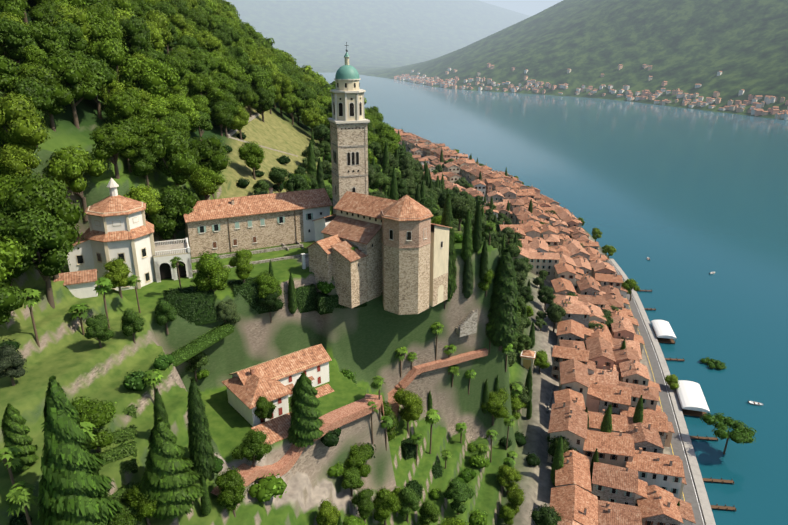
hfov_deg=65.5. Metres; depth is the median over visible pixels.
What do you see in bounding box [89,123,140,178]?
broad tree
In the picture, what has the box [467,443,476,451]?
shrub
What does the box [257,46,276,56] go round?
broad tree
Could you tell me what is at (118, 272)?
broad tree
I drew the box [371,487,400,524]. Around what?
broad tree
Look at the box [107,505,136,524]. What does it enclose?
broad tree
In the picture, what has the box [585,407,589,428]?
cypress tree
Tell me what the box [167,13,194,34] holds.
broad tree
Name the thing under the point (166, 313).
broad tree
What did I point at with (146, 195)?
broad tree
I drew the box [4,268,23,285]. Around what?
broad tree
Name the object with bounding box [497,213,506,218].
broad tree
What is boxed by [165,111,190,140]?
broad tree
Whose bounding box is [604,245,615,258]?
broad tree
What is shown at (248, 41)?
broad tree
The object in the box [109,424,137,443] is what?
hedge
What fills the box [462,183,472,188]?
broad tree
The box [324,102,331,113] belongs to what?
broad tree
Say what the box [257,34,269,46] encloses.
broad tree
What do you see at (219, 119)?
broad tree
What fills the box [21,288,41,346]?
palm
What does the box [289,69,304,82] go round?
broad tree
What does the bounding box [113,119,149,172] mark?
broad tree
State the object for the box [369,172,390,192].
broad tree
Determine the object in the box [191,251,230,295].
broad tree
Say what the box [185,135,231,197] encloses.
broad tree
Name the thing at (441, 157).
cypress tree
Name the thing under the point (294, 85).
broad tree
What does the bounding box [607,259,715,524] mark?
shore road
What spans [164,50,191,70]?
broad tree
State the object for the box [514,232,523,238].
broad tree
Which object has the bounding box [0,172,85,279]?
broad tree
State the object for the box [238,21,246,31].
broad tree
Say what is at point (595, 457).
cypress tree
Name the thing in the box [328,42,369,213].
bell tower
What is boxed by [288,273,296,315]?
cypress tree
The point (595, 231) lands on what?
broad tree
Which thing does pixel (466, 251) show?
cypress tree
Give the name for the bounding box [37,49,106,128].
broad tree
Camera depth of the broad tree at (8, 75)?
120.62 m
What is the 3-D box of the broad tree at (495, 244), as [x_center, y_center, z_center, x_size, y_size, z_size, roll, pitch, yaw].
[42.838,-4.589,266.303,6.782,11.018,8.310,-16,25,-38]
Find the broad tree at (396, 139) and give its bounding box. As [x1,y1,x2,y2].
[377,129,401,149]
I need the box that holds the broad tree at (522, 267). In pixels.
[514,261,530,276]
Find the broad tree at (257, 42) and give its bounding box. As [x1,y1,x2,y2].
[253,39,261,46]
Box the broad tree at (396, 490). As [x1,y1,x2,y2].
[392,486,400,496]
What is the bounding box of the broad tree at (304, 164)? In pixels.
[298,157,306,171]
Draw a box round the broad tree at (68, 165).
[43,145,108,220]
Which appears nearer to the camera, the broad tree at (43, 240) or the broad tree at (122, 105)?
the broad tree at (43, 240)
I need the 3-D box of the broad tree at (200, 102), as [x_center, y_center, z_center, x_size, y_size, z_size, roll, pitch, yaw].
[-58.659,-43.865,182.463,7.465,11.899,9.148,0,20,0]
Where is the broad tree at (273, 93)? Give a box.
[270,85,275,113]
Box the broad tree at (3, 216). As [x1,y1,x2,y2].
[0,209,10,240]
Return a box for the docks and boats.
[639,257,763,511]
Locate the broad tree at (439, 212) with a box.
[431,209,442,218]
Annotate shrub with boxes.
[0,339,20,349]
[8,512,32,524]
[106,401,116,417]
[122,369,150,390]
[153,352,174,370]
[197,369,209,378]
[211,453,223,472]
[224,145,232,151]
[236,132,246,139]
[236,177,249,187]
[248,473,286,501]
[252,170,264,176]
[272,183,283,191]
[276,154,290,163]
[316,281,334,293]
[321,427,340,446]
[324,154,330,161]
[327,461,345,476]
[341,368,356,379]
[343,513,365,524]
[365,442,375,457]
[429,488,440,499]
[454,232,462,242]
[460,468,477,482]
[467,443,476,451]
[469,453,489,467]
[469,509,487,524]
[500,437,511,446]
[514,431,527,445]
[525,451,541,465]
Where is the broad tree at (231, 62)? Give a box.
[224,56,240,66]
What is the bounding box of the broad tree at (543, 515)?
[529,503,561,524]
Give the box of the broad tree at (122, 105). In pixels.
[99,88,155,123]
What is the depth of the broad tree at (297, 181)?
171.53 m
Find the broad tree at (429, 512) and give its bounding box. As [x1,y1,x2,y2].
[417,499,440,524]
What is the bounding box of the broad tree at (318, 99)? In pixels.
[306,84,320,102]
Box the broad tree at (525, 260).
[513,257,533,269]
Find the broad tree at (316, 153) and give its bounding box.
[301,145,319,162]
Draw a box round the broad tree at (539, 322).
[535,319,546,330]
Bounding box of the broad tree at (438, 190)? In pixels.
[433,188,442,193]
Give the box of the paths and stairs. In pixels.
[191,113,558,496]
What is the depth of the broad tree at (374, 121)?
318.92 m
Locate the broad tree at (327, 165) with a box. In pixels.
[321,160,331,174]
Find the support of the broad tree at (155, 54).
on the terrain
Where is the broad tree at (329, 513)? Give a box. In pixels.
[314,499,340,524]
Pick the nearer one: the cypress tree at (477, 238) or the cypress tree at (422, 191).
the cypress tree at (477, 238)
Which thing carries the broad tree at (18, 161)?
on the terrain
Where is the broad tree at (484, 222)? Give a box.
[471,216,488,236]
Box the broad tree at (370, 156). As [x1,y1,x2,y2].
[368,148,377,164]
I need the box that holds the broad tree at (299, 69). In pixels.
[292,67,305,74]
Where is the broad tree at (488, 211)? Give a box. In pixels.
[484,209,493,215]
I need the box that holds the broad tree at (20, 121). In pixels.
[0,92,52,168]
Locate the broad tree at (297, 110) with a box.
[293,98,305,123]
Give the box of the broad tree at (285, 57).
[278,49,288,63]
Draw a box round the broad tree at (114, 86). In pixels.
[98,73,124,103]
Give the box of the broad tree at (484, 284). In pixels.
[477,269,493,296]
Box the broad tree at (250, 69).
[242,64,258,74]
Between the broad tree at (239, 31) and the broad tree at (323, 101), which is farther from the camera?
the broad tree at (323, 101)
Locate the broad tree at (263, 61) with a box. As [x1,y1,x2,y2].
[257,57,277,75]
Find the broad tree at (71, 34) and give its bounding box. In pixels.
[51,20,88,57]
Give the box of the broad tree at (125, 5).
[111,0,134,16]
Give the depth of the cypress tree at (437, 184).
331.21 m
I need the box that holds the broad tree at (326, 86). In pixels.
[322,84,335,89]
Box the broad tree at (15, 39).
[0,16,37,62]
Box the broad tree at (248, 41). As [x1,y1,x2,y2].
[244,37,258,48]
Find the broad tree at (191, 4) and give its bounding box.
[187,0,199,10]
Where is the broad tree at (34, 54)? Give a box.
[18,45,48,66]
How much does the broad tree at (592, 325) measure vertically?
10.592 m
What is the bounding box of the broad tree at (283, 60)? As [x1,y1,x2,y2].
[272,50,285,64]
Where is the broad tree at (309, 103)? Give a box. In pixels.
[302,98,319,131]
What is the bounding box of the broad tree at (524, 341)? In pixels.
[516,334,531,351]
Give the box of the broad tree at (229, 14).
[225,11,239,20]
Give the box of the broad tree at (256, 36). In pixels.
[252,29,259,39]
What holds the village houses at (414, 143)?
on the terrain
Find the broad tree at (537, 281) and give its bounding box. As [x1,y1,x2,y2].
[532,277,541,285]
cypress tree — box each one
[153,388,170,428]
[186,377,215,480]
[200,474,211,515]
[269,259,273,276]
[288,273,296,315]
[306,139,316,176]
[311,129,314,145]
[316,158,324,188]
[337,516,342,524]
[372,156,375,171]
[382,141,389,172]
[387,184,389,198]
[389,167,398,200]
[395,149,398,168]
[415,184,420,200]
[420,179,425,197]
[423,163,429,180]
[427,391,432,410]
[428,177,432,189]
[435,176,438,187]
[440,149,442,161]
[441,193,457,308]
[461,209,471,261]
[462,256,473,298]
[472,201,481,252]
[479,239,487,280]
[482,379,488,415]
[485,248,519,350]
[489,196,492,208]
[494,375,498,393]
[501,234,505,255]
[506,200,509,217]
[522,302,526,314]
[524,367,532,407]
[526,397,531,418]
[528,199,532,212]
[529,321,534,347]
[539,272,543,288]
[550,435,563,485]
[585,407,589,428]
[590,448,598,488]
[599,405,611,432]
[621,339,625,349]
[632,395,643,422]
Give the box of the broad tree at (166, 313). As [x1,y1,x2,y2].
[153,299,177,334]
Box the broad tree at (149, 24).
[144,20,155,42]
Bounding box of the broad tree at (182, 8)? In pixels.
[165,0,190,22]
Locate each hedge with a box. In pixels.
[95,438,137,466]
[107,481,136,502]
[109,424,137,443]
[109,457,138,473]
[121,404,137,417]
[122,501,136,516]
[162,285,216,325]
[168,322,234,366]
[228,276,271,313]
[285,283,316,312]
[314,292,367,314]
[401,436,418,459]
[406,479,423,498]
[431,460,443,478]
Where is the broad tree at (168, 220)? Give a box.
[145,185,199,243]
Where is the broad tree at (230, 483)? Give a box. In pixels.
[213,466,247,516]
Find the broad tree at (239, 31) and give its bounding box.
[231,25,244,41]
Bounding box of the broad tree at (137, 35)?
[118,15,153,58]
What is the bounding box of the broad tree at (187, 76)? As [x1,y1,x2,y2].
[178,70,196,96]
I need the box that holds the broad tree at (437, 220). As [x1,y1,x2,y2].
[431,214,442,224]
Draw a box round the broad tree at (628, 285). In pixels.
[622,278,640,300]
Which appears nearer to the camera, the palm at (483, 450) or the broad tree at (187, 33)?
the palm at (483, 450)
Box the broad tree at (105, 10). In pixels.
[85,2,121,29]
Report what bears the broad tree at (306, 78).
on the terrain
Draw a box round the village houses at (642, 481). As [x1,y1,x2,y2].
[547,337,695,524]
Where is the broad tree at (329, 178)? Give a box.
[327,174,331,185]
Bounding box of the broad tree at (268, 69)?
[254,64,273,78]
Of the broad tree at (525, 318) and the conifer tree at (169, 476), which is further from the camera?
the broad tree at (525, 318)
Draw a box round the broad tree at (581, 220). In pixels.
[578,217,584,225]
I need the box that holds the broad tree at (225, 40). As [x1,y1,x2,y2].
[214,32,233,49]
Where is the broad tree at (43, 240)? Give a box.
[0,208,79,308]
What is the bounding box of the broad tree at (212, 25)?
[208,22,217,29]
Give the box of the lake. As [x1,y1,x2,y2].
[316,72,787,524]
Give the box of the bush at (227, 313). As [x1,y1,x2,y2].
[215,298,240,324]
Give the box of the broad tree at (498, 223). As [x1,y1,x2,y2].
[495,221,502,231]
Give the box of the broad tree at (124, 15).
[114,8,139,59]
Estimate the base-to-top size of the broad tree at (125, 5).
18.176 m
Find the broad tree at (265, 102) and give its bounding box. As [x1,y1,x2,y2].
[250,88,275,122]
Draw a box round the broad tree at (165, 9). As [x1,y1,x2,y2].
[153,1,176,19]
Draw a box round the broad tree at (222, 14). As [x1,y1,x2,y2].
[220,11,226,18]
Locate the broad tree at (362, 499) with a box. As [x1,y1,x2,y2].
[351,487,375,522]
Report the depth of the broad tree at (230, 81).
217.32 m
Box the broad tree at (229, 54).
[224,52,234,58]
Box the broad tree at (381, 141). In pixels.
[376,137,393,167]
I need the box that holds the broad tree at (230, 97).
[223,92,243,128]
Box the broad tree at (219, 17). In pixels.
[213,15,227,22]
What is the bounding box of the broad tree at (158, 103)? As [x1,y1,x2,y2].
[148,94,169,121]
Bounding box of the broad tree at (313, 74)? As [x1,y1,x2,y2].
[305,71,325,88]
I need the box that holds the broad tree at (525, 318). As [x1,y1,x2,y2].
[520,314,531,332]
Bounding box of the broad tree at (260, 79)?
[249,69,272,114]
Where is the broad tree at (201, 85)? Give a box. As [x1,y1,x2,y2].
[186,73,225,117]
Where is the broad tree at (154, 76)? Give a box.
[137,57,181,98]
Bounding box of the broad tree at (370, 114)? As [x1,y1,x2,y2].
[366,113,376,118]
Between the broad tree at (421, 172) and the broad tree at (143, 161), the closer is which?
the broad tree at (143, 161)
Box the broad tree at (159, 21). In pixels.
[142,9,172,43]
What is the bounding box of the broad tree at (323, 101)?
[318,96,331,106]
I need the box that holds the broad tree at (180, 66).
[164,55,189,80]
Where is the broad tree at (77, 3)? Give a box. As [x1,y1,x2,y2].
[38,0,85,10]
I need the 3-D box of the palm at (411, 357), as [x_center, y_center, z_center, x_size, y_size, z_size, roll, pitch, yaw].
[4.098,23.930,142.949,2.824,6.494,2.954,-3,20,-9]
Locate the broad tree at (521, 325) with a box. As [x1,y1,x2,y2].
[516,312,526,331]
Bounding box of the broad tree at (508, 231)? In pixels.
[499,226,514,243]
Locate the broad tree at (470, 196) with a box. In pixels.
[465,195,475,201]
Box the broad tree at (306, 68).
[301,64,312,72]
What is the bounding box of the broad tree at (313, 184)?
[307,177,318,189]
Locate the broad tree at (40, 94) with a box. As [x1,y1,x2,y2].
[5,77,55,145]
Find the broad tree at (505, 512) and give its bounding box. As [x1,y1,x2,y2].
[499,505,515,524]
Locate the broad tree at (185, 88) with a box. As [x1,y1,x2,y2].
[164,82,188,92]
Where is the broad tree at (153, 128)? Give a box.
[138,118,170,142]
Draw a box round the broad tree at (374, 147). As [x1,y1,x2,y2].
[368,141,382,157]
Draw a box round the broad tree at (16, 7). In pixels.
[0,0,29,20]
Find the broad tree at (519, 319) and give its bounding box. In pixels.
[515,304,520,324]
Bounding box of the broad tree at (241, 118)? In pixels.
[230,106,249,139]
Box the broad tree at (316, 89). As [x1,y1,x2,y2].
[304,81,320,94]
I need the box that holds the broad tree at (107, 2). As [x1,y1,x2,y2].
[82,0,114,7]
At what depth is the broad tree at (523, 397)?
172.30 m
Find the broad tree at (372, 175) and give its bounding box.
[368,165,377,191]
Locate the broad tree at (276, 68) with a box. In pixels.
[273,64,283,74]
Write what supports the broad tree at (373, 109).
on the terrain
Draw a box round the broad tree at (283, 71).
[278,67,286,75]
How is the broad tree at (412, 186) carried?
on the terrain
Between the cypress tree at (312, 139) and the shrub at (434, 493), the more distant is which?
the cypress tree at (312, 139)
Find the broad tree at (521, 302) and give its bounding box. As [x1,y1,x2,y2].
[516,295,525,312]
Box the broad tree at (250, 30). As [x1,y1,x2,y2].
[244,22,255,38]
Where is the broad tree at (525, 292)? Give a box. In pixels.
[517,285,534,302]
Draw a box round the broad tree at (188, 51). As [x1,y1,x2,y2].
[169,45,194,59]
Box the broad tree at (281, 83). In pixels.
[271,73,293,116]
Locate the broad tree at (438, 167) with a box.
[435,164,442,171]
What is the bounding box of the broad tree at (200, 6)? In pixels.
[196,5,208,14]
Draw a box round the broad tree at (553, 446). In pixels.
[546,434,576,456]
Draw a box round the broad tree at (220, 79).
[210,72,236,93]
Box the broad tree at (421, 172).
[416,170,423,183]
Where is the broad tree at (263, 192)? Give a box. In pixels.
[251,189,268,195]
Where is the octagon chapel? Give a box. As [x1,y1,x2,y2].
[67,178,192,290]
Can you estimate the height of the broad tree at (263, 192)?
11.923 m
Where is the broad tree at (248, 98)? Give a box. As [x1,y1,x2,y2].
[238,89,259,116]
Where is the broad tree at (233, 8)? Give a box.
[222,2,241,21]
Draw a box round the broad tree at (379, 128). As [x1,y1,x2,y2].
[374,123,395,133]
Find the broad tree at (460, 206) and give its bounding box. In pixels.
[451,195,475,230]
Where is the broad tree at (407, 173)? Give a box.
[401,168,414,179]
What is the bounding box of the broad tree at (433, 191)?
[429,188,437,199]
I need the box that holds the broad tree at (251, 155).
[237,141,265,179]
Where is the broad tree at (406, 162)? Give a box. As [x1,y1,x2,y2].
[398,156,413,171]
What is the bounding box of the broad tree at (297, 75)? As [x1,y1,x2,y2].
[287,73,305,85]
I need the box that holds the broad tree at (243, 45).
[234,41,255,54]
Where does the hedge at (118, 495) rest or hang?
on the terrain
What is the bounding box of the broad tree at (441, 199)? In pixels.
[436,192,451,208]
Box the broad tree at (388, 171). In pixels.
[382,167,401,185]
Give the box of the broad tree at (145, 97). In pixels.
[123,87,153,108]
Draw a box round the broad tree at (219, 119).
[209,107,234,136]
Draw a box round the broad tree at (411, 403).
[392,387,424,434]
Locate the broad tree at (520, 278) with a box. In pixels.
[515,271,526,286]
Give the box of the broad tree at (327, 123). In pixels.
[323,112,331,128]
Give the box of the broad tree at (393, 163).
[378,152,397,168]
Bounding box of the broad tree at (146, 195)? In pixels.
[123,185,163,215]
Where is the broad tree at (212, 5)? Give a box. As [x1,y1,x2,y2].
[206,0,217,15]
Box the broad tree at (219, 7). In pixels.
[214,1,222,15]
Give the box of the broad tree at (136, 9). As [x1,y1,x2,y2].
[129,0,144,19]
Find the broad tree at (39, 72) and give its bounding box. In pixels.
[4,62,52,93]
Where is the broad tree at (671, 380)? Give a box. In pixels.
[665,374,679,389]
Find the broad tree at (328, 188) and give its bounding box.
[320,185,332,201]
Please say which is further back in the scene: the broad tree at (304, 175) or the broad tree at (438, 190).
the broad tree at (438, 190)
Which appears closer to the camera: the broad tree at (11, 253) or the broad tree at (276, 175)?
the broad tree at (11, 253)
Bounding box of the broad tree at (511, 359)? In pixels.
[508,349,516,366]
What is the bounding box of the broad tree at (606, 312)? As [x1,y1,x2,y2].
[602,309,611,315]
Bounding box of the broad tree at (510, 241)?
[505,238,523,247]
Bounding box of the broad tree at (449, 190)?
[443,188,453,194]
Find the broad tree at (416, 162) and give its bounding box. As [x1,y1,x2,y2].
[413,159,419,170]
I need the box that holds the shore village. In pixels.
[394,63,787,119]
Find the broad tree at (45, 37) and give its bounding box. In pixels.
[25,21,67,56]
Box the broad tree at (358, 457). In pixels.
[343,442,373,477]
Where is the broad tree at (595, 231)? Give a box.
[591,227,601,241]
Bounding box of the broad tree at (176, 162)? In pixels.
[145,128,199,186]
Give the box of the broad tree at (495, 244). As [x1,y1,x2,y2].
[490,241,501,248]
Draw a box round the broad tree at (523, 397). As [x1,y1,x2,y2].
[509,382,529,412]
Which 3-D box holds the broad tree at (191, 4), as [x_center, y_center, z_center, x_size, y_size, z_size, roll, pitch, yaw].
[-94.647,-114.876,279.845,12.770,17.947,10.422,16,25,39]
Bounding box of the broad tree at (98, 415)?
[71,395,116,452]
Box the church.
[306,191,451,314]
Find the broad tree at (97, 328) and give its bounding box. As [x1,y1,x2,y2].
[83,312,115,347]
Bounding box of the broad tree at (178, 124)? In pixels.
[160,115,188,139]
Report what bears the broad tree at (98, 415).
on the terrain
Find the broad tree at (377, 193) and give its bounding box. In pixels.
[368,190,384,196]
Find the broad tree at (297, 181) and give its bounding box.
[284,174,310,191]
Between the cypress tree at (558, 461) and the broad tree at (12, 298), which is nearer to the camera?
the broad tree at (12, 298)
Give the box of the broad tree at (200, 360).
[185,351,208,381]
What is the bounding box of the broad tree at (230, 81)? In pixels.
[217,72,236,84]
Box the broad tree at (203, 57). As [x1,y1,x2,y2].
[188,49,219,94]
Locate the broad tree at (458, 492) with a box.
[442,477,475,515]
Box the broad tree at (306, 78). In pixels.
[302,74,313,82]
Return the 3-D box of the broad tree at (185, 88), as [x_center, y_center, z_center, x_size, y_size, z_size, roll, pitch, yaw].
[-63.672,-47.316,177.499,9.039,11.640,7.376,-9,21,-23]
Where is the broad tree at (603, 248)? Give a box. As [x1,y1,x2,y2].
[601,245,607,255]
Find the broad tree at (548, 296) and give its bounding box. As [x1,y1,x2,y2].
[537,285,554,309]
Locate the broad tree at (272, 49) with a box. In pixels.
[269,47,280,55]
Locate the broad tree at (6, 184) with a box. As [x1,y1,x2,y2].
[0,174,29,214]
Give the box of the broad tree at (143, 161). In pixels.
[127,146,158,187]
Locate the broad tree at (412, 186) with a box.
[403,178,420,195]
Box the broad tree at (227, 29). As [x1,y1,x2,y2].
[212,23,240,41]
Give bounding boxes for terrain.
[0,0,787,524]
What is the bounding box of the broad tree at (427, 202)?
[418,196,436,213]
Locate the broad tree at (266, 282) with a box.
[253,270,283,312]
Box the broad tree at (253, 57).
[244,49,259,65]
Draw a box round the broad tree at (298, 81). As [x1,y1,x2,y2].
[290,75,301,86]
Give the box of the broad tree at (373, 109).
[364,106,383,121]
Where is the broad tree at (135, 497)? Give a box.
[123,480,159,524]
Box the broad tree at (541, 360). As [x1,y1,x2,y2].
[534,349,550,372]
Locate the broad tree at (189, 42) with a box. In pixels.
[173,35,200,50]
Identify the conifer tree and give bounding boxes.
[1,403,39,472]
[37,375,122,524]
[140,418,205,519]
[288,372,324,447]
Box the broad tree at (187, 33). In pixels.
[177,31,193,43]
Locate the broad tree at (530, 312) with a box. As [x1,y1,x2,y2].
[521,305,533,316]
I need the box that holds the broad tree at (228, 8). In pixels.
[223,5,232,12]
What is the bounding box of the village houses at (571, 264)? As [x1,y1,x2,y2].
[480,198,644,359]
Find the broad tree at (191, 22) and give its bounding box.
[187,18,195,28]
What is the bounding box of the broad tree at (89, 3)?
[80,0,98,10]
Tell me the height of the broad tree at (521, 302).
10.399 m
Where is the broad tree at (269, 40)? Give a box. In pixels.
[265,37,274,45]
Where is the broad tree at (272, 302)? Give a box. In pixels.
[255,283,284,322]
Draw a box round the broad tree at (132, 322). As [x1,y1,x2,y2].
[120,308,145,343]
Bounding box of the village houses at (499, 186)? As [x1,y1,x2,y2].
[412,149,560,208]
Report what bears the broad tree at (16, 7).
on the terrain
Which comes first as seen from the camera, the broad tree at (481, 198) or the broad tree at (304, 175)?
the broad tree at (304, 175)
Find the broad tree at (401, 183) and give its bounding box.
[397,179,407,197]
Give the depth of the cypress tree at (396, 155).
286.09 m
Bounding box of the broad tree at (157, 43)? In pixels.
[150,27,166,52]
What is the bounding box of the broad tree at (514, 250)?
[501,243,521,256]
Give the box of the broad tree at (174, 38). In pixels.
[163,22,178,53]
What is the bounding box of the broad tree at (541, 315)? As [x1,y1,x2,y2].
[535,310,546,319]
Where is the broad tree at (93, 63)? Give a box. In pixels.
[82,54,116,119]
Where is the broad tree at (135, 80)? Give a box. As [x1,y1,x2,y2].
[118,69,140,90]
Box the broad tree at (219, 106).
[211,100,238,137]
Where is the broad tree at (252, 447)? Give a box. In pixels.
[229,428,273,466]
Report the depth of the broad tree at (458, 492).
130.68 m
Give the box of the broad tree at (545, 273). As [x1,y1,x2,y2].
[538,270,547,279]
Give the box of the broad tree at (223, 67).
[207,52,230,76]
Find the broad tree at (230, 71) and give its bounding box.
[211,50,235,76]
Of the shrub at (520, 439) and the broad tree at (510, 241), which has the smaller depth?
the shrub at (520, 439)
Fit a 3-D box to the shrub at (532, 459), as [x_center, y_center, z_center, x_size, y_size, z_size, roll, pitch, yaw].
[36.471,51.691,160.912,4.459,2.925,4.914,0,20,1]
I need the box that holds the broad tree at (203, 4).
[200,0,211,14]
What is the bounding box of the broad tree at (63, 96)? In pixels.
[17,64,76,131]
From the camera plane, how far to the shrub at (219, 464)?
91.72 m
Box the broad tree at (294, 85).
[284,74,299,113]
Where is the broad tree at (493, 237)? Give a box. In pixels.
[487,233,500,243]
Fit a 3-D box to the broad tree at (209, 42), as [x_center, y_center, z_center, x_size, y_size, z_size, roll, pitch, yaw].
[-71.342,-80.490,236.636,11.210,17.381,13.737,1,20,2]
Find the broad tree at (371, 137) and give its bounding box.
[368,132,377,145]
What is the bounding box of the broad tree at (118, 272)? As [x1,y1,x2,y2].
[102,257,131,298]
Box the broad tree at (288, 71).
[280,67,291,73]
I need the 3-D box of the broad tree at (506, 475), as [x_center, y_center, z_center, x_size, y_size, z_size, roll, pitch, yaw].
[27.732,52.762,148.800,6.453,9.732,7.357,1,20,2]
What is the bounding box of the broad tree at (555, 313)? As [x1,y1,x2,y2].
[545,301,565,331]
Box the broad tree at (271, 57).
[261,54,277,61]
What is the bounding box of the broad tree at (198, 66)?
[190,59,210,76]
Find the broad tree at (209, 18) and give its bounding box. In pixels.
[194,8,214,24]
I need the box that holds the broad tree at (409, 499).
[396,485,421,523]
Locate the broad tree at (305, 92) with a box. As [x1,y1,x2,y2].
[294,84,317,122]
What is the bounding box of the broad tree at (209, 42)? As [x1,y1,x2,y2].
[193,30,222,52]
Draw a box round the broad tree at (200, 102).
[191,95,210,132]
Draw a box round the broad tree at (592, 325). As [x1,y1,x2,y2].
[588,322,603,328]
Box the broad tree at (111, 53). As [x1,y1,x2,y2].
[84,37,142,89]
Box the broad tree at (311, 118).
[300,107,325,130]
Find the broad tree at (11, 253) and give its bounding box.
[0,232,27,281]
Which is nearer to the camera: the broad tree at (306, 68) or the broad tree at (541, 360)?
the broad tree at (541, 360)
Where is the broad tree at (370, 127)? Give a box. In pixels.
[365,118,374,132]
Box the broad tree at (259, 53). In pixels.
[252,47,263,58]
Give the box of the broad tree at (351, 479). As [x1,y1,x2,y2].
[341,466,364,496]
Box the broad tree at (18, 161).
[0,143,43,177]
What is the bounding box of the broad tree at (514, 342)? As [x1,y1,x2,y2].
[508,330,520,347]
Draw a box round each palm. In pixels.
[0,446,22,488]
[5,480,37,524]
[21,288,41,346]
[68,303,88,334]
[80,422,95,440]
[93,277,112,328]
[126,275,140,312]
[142,369,163,394]
[169,256,183,288]
[211,253,220,261]
[367,401,378,443]
[370,376,385,419]
[381,416,392,450]
[395,347,408,376]
[407,352,416,369]
[411,433,423,465]
[425,409,439,453]
[430,322,443,360]
[441,450,451,468]
[444,344,456,374]
[448,365,459,386]
[455,422,466,443]
[465,369,476,394]
[476,443,489,456]
[483,221,495,244]
[485,321,491,353]
[485,429,497,461]
[502,343,513,371]
[503,415,516,449]
[503,457,515,467]
[507,451,517,459]
[511,383,522,410]
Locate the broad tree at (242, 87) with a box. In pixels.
[233,80,253,102]
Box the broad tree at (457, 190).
[451,187,459,193]
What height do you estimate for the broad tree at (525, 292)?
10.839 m
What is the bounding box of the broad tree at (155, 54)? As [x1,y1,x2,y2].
[146,48,168,68]
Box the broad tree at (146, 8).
[134,0,154,14]
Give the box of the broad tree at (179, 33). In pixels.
[171,25,181,50]
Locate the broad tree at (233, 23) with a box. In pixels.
[224,18,240,27]
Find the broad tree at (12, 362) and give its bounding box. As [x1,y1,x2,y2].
[0,344,26,385]
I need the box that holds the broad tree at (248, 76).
[231,64,252,85]
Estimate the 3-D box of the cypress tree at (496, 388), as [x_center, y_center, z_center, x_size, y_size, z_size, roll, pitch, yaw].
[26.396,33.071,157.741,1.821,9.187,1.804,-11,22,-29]
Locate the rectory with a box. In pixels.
[183,188,332,256]
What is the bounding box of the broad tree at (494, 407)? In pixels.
[481,388,509,425]
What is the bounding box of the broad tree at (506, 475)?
[496,464,522,494]
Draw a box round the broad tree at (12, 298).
[0,279,27,324]
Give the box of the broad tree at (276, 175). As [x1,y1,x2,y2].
[267,166,289,191]
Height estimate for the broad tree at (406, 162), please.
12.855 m
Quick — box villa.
[222,344,333,444]
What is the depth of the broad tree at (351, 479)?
111.58 m
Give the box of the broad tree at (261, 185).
[252,179,269,193]
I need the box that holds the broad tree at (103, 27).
[84,11,125,54]
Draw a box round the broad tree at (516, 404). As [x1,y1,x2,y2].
[510,393,525,420]
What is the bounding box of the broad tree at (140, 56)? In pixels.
[131,52,153,65]
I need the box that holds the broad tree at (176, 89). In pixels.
[165,84,188,100]
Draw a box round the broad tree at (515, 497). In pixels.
[505,486,525,515]
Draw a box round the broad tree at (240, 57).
[228,46,249,68]
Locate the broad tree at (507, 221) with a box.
[504,217,511,224]
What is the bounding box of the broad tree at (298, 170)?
[294,166,306,174]
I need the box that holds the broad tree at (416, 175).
[412,170,419,181]
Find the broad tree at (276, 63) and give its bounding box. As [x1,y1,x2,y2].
[272,60,281,69]
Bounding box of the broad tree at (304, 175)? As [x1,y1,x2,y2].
[284,173,310,187]
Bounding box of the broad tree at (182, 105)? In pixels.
[153,94,200,127]
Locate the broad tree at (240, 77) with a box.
[229,67,245,82]
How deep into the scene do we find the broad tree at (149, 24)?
186.92 m
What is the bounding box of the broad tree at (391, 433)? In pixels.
[381,401,398,442]
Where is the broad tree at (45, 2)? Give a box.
[35,0,58,9]
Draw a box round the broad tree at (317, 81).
[306,75,321,85]
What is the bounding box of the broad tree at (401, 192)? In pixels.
[398,188,408,199]
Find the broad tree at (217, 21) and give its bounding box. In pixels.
[208,17,222,30]
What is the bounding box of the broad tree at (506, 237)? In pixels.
[498,233,508,242]
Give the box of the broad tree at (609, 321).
[602,314,613,328]
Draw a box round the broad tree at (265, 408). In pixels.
[252,395,275,422]
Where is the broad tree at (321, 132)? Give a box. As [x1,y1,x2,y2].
[313,124,329,140]
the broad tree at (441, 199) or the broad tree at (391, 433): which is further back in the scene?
the broad tree at (441, 199)
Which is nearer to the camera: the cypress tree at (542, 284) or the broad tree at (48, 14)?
the broad tree at (48, 14)
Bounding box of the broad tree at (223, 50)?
[217,43,227,55]
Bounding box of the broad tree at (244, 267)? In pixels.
[228,248,253,282]
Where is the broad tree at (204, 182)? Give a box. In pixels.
[188,166,226,199]
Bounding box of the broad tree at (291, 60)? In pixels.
[282,52,295,67]
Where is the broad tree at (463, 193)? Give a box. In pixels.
[459,190,467,197]
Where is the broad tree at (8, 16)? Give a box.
[0,12,29,64]
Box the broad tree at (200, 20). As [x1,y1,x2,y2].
[188,9,208,32]
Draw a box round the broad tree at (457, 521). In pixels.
[437,517,467,524]
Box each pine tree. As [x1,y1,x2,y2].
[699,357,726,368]
[700,413,756,453]
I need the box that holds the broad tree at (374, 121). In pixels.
[364,116,380,125]
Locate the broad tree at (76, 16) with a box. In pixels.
[52,3,92,44]
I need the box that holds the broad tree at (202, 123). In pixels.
[190,111,212,140]
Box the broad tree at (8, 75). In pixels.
[0,56,22,101]
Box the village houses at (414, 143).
[395,129,474,160]
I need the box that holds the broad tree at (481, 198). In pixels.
[475,195,483,201]
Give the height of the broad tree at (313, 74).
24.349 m
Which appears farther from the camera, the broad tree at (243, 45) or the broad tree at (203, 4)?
the broad tree at (203, 4)
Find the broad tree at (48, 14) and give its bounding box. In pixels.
[28,4,64,26]
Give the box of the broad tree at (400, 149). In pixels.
[393,143,403,156]
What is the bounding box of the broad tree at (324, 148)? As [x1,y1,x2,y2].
[318,141,330,159]
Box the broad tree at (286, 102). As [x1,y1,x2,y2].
[278,93,302,124]
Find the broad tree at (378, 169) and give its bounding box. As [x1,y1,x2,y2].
[375,164,380,173]
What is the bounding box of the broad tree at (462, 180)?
[458,177,467,183]
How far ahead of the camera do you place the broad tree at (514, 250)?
274.90 m
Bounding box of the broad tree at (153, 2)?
[147,0,170,6]

